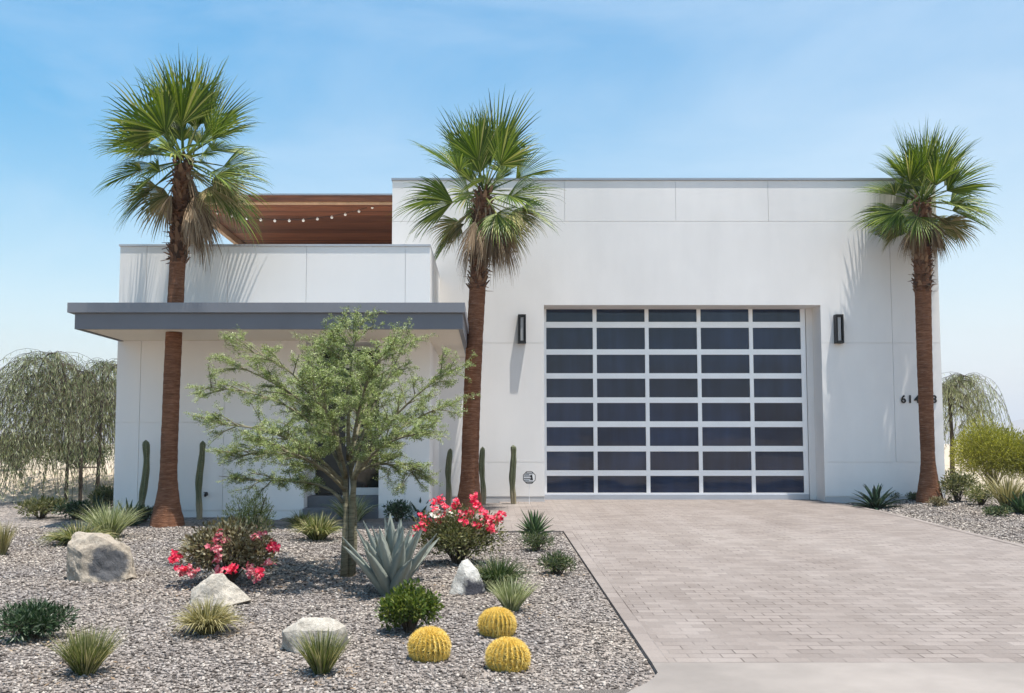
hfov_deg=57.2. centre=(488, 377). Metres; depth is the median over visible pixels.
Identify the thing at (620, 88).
sky
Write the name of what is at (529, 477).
security sign
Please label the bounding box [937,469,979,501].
shrub
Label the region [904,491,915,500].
shrub
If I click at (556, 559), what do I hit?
shrub
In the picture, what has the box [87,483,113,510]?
shrub
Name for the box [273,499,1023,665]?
driveway
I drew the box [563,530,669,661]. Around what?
paver border
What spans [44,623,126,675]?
grass clump
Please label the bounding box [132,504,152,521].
shrub
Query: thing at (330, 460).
front door
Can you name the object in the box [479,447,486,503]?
column cactus
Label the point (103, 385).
weeping tree
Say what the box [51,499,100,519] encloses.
shrub
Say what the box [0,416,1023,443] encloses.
hills
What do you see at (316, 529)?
grass clump
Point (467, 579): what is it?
boulder
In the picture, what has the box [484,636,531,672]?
barrel cactus
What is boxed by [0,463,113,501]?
sandy slope
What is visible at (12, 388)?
weeping tree
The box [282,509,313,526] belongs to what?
grass clump
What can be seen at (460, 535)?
flowering shrub
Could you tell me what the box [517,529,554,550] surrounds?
shrub
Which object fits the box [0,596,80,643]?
shrub
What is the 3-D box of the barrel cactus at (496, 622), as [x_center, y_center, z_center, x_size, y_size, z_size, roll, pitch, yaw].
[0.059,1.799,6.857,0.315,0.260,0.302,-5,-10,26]
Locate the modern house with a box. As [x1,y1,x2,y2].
[67,178,945,519]
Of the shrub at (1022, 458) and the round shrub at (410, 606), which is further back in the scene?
the shrub at (1022, 458)
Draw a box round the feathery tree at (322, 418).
[184,305,479,576]
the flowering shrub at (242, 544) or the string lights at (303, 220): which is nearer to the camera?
the flowering shrub at (242, 544)
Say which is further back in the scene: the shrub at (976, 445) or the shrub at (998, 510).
the shrub at (976, 445)
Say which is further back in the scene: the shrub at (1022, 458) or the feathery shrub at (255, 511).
the shrub at (1022, 458)
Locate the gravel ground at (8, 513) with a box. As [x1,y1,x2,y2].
[0,493,1023,692]
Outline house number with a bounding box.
[901,395,936,402]
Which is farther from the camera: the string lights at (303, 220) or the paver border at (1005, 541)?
the string lights at (303, 220)
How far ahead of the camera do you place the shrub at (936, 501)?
16.20 m
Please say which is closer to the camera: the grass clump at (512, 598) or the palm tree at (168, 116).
the grass clump at (512, 598)
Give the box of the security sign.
[523,471,535,503]
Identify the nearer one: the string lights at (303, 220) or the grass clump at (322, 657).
the grass clump at (322, 657)
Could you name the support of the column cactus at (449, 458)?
on the gravel ground at (8, 513)
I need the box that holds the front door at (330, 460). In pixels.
[315,368,348,493]
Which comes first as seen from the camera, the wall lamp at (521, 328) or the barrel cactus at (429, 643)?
the barrel cactus at (429, 643)
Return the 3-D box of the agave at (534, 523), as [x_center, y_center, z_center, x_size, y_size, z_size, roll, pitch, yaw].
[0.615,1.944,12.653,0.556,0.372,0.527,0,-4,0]
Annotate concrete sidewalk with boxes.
[441,662,1023,692]
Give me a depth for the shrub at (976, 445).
19.23 m
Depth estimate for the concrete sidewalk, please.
5.65 m
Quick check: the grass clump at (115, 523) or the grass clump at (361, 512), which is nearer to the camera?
the grass clump at (115, 523)
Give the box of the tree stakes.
[78,400,102,500]
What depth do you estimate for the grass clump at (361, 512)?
14.23 m
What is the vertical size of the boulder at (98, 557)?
0.488 m
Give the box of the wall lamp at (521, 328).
[518,314,525,343]
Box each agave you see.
[83,494,114,518]
[110,498,149,525]
[342,513,439,595]
[409,497,431,517]
[515,508,553,534]
[850,484,908,509]
[998,492,1023,513]
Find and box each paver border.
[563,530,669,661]
[835,503,1023,546]
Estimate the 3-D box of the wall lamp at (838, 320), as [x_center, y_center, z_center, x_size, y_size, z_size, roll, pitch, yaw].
[6.645,-0.924,17.829,0.150,0.550,0.130,0,-4,0]
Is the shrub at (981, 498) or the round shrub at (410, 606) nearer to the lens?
the round shrub at (410, 606)
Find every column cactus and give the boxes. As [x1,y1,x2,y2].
[138,440,150,517]
[195,441,205,519]
[445,448,453,503]
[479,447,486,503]
[509,445,516,503]
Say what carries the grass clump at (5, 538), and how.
on the gravel ground at (8, 513)
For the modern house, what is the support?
on the desert ground at (947, 457)
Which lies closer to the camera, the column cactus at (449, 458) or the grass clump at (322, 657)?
the grass clump at (322, 657)
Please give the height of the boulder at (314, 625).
0.218 m
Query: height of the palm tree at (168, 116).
7.102 m
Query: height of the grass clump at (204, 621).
0.285 m
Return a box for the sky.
[0,0,1023,423]
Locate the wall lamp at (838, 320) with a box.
[833,314,843,343]
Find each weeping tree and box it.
[0,348,115,503]
[14,357,116,493]
[942,372,1013,481]
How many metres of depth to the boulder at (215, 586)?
7.83 m
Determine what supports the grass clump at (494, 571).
on the gravel ground at (8, 513)
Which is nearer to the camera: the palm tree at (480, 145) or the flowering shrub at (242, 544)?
the flowering shrub at (242, 544)
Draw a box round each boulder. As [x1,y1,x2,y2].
[66,531,136,582]
[190,573,250,606]
[281,617,347,652]
[449,559,484,594]
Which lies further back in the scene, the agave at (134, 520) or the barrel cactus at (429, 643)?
the agave at (134, 520)
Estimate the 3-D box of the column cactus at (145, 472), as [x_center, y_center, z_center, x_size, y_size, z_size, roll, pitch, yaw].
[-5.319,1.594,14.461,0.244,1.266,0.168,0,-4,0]
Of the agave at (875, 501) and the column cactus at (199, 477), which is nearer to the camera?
the column cactus at (199, 477)
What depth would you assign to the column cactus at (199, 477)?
14.44 m
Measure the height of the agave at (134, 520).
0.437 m
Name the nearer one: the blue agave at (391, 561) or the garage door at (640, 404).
the blue agave at (391, 561)
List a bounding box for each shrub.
[0,433,64,469]
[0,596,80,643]
[12,495,71,518]
[35,441,112,468]
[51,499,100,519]
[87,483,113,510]
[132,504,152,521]
[168,515,280,582]
[216,490,276,566]
[374,577,444,632]
[382,499,415,521]
[409,491,508,563]
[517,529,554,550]
[535,549,576,574]
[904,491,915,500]
[927,496,949,506]
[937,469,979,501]
[948,414,1023,491]
[963,482,998,504]
[982,505,1014,516]
[1003,430,1023,479]
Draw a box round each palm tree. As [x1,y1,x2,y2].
[89,43,273,527]
[388,88,566,512]
[847,120,1002,502]
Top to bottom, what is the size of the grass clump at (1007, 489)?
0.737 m
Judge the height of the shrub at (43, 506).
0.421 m
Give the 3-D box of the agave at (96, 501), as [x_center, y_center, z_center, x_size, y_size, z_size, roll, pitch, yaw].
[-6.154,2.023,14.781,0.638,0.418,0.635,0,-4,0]
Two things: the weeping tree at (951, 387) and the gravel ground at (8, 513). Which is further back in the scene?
the weeping tree at (951, 387)
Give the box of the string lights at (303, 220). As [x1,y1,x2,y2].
[210,207,373,221]
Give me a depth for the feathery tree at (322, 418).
9.20 m
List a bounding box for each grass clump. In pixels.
[0,521,20,554]
[36,519,120,545]
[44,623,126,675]
[73,498,150,536]
[168,593,250,634]
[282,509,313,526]
[287,510,341,540]
[289,628,353,674]
[319,494,383,521]
[475,551,537,589]
[485,575,540,611]
[973,467,1023,507]
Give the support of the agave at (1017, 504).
on the gravel ground at (8, 513)
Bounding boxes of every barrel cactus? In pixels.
[406,625,451,662]
[477,606,517,637]
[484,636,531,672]
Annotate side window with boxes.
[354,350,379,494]
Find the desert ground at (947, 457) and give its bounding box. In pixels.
[3,444,1023,492]
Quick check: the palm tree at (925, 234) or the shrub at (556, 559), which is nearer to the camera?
the shrub at (556, 559)
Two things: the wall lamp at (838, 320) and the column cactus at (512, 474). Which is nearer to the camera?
the column cactus at (512, 474)
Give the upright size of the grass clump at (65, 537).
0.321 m
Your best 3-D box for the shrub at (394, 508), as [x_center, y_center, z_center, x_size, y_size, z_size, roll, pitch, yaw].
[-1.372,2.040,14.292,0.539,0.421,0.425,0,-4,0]
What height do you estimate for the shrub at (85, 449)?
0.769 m
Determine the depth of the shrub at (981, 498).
16.06 m
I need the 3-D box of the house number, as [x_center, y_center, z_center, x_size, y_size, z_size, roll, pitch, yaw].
[8.146,0.406,17.789,0.678,0.154,0.014,0,-4,0]
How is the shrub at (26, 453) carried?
on the sandy slope
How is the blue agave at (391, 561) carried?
on the gravel ground at (8, 513)
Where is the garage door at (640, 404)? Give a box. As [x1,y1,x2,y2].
[544,309,808,499]
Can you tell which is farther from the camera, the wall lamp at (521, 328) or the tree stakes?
the wall lamp at (521, 328)
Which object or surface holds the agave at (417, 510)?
on the gravel ground at (8, 513)
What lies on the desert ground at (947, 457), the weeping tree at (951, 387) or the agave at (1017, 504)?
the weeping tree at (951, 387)

